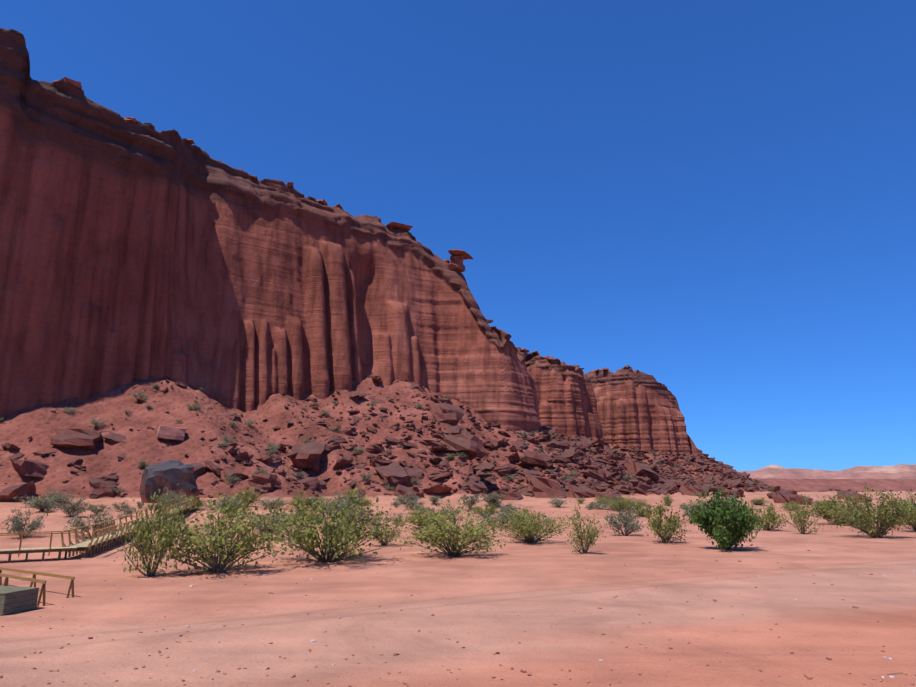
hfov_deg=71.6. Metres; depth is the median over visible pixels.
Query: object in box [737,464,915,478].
hills
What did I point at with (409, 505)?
shrub
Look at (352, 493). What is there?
shrub
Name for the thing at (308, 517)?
shrub
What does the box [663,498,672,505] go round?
shrub
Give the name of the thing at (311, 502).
shrub
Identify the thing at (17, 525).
shrub
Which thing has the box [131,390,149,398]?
slope shrub
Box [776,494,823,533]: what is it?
shrub
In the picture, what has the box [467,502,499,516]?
shrub
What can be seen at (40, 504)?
shrub
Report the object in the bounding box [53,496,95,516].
shrub
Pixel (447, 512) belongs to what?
shrub
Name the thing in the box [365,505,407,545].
shrub
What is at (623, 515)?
shrub
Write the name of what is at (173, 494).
shrub
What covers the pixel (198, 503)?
shrub
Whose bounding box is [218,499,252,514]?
shrub
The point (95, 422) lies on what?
slope shrub
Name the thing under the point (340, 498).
shrub
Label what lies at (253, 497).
shrub
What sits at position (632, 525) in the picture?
shrub
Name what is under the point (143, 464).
slope shrub
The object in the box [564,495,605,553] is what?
shrub
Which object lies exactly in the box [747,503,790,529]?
shrub
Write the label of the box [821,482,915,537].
shrub
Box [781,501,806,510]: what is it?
shrub
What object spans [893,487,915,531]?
shrub
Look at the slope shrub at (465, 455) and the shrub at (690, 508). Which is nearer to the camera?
the shrub at (690, 508)
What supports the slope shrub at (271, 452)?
on the terrain ground
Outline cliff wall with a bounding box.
[0,28,755,479]
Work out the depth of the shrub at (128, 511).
88.64 m
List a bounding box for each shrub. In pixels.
[0,508,48,537]
[14,488,76,507]
[27,496,58,511]
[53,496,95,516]
[57,507,119,536]
[59,407,78,413]
[87,418,107,425]
[87,504,108,514]
[111,501,130,510]
[112,486,126,492]
[114,483,196,576]
[119,507,134,516]
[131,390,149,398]
[137,460,151,468]
[137,501,145,507]
[151,487,291,572]
[158,487,185,504]
[158,492,195,508]
[185,496,206,509]
[187,403,202,410]
[201,490,242,511]
[215,441,228,446]
[215,499,239,515]
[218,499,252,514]
[222,434,234,442]
[222,474,240,482]
[231,485,262,506]
[242,419,254,425]
[246,510,292,539]
[252,468,271,474]
[254,496,288,508]
[257,483,403,561]
[264,447,276,454]
[265,442,279,448]
[286,489,310,510]
[295,509,321,521]
[301,438,315,443]
[304,496,322,509]
[313,490,361,508]
[325,500,359,514]
[344,490,363,503]
[361,474,371,480]
[364,513,381,524]
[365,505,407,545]
[390,513,403,523]
[391,501,400,506]
[393,492,420,503]
[394,497,507,555]
[399,502,446,528]
[402,500,424,509]
[410,478,420,483]
[428,495,440,503]
[432,504,466,519]
[445,453,454,459]
[455,451,469,457]
[457,494,481,507]
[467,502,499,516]
[471,503,525,526]
[476,492,505,504]
[491,506,571,542]
[498,504,514,509]
[506,509,535,524]
[547,496,566,506]
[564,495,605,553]
[586,502,593,509]
[587,498,610,508]
[594,494,611,503]
[598,505,642,535]
[603,494,636,509]
[604,496,632,510]
[613,509,633,524]
[620,496,650,509]
[623,474,631,480]
[629,503,653,516]
[636,500,692,542]
[659,492,673,501]
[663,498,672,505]
[679,497,705,511]
[679,502,706,522]
[683,486,766,549]
[715,491,737,504]
[740,501,754,514]
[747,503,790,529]
[749,497,771,504]
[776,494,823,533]
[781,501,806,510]
[807,492,864,524]
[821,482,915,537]
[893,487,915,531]
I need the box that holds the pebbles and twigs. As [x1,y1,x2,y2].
[0,544,915,686]
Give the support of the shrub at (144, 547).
on the terrain ground
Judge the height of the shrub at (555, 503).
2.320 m
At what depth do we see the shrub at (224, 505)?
89.36 m
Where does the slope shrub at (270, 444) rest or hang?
on the terrain ground
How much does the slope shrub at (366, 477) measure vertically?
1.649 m
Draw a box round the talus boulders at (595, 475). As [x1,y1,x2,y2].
[0,373,913,504]
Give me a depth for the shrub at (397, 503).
104.68 m
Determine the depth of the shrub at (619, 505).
120.11 m
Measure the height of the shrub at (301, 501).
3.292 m
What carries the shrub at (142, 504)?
on the terrain ground
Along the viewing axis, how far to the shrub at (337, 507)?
90.62 m
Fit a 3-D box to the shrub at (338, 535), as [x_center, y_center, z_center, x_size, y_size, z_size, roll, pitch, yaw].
[-9.626,13.429,47.649,10.480,5.851,13.177,6,-14,-26]
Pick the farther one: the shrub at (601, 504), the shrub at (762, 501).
the shrub at (762, 501)
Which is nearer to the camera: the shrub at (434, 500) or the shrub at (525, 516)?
the shrub at (525, 516)
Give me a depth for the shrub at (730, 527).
55.61 m
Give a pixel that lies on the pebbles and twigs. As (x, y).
(529, 674)
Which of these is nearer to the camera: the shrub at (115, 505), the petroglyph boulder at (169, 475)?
the shrub at (115, 505)
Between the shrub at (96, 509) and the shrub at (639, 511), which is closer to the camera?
the shrub at (96, 509)
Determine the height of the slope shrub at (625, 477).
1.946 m
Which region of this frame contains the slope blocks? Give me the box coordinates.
[50,403,661,497]
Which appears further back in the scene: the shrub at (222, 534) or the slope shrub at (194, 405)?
the slope shrub at (194, 405)
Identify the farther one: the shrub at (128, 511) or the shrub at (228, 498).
the shrub at (228, 498)
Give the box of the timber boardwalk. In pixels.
[0,495,201,562]
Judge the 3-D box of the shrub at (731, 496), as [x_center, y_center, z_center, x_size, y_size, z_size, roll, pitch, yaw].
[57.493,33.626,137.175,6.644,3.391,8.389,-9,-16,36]
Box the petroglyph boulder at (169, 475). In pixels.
[140,460,198,502]
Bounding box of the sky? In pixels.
[0,0,915,470]
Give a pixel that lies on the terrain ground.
(670, 592)
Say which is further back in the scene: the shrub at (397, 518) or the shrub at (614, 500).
the shrub at (614, 500)
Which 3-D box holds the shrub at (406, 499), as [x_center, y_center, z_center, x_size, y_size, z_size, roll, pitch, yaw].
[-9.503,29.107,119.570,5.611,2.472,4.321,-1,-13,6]
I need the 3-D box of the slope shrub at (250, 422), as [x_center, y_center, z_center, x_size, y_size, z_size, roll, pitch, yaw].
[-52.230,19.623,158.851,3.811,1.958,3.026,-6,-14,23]
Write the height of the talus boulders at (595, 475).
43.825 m
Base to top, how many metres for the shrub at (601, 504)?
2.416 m
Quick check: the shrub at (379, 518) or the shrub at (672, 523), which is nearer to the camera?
the shrub at (672, 523)
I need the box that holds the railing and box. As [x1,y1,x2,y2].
[0,567,74,614]
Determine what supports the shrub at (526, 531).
on the terrain ground
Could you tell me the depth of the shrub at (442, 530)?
51.26 m
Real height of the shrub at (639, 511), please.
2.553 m
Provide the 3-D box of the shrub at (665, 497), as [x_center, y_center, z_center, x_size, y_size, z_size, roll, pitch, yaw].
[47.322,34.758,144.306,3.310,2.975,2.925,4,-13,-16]
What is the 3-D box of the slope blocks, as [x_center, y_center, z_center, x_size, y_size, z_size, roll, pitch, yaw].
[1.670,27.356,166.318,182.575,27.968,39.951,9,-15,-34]
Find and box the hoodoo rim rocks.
[32,77,670,391]
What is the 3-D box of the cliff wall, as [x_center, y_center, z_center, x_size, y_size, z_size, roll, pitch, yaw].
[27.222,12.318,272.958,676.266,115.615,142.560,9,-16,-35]
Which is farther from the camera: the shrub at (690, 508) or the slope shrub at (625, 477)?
the slope shrub at (625, 477)
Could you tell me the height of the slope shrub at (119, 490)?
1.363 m
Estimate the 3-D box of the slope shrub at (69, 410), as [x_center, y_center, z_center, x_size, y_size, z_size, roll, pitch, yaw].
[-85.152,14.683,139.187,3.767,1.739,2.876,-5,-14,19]
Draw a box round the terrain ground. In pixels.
[0,374,915,686]
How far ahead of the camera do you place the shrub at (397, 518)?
82.95 m
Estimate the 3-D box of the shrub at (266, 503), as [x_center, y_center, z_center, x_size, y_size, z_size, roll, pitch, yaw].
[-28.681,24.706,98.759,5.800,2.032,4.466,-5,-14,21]
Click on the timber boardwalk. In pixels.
(99, 541)
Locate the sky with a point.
(712, 200)
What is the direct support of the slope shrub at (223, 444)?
on the terrain ground
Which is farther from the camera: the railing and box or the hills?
the hills
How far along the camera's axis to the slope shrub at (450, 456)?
156.50 m
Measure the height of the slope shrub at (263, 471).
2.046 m
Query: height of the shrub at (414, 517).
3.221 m
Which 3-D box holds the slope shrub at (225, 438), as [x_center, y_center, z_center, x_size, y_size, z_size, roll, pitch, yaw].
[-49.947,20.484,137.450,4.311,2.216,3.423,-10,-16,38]
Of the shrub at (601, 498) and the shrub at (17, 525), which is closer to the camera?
the shrub at (17, 525)
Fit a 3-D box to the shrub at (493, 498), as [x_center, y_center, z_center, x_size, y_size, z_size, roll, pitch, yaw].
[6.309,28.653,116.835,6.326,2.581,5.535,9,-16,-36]
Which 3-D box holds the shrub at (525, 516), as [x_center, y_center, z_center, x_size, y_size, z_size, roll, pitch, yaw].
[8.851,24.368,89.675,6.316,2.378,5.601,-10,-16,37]
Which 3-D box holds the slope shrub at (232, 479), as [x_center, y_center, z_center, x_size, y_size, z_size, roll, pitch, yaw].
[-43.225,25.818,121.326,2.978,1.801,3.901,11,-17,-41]
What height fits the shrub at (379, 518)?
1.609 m
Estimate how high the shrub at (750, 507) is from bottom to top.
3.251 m
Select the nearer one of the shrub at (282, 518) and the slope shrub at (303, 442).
the shrub at (282, 518)
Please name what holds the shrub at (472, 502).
on the terrain ground
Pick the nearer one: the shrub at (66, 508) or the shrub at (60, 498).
the shrub at (66, 508)
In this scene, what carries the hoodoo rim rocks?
on the cliff wall
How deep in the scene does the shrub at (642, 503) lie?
123.10 m
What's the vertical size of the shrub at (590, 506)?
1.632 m
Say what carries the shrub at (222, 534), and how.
on the terrain ground
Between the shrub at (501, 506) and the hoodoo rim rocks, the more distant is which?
the hoodoo rim rocks
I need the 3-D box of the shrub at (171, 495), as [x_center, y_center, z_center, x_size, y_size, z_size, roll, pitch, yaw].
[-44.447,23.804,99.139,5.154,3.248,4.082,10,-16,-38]
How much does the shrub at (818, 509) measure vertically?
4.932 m
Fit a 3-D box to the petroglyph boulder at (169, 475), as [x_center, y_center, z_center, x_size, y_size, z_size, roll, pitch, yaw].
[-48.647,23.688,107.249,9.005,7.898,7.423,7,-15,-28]
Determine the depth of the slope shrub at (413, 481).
144.42 m
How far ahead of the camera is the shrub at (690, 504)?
115.39 m
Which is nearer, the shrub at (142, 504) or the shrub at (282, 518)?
the shrub at (282, 518)
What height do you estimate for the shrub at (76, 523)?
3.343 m
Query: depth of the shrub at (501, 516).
82.74 m

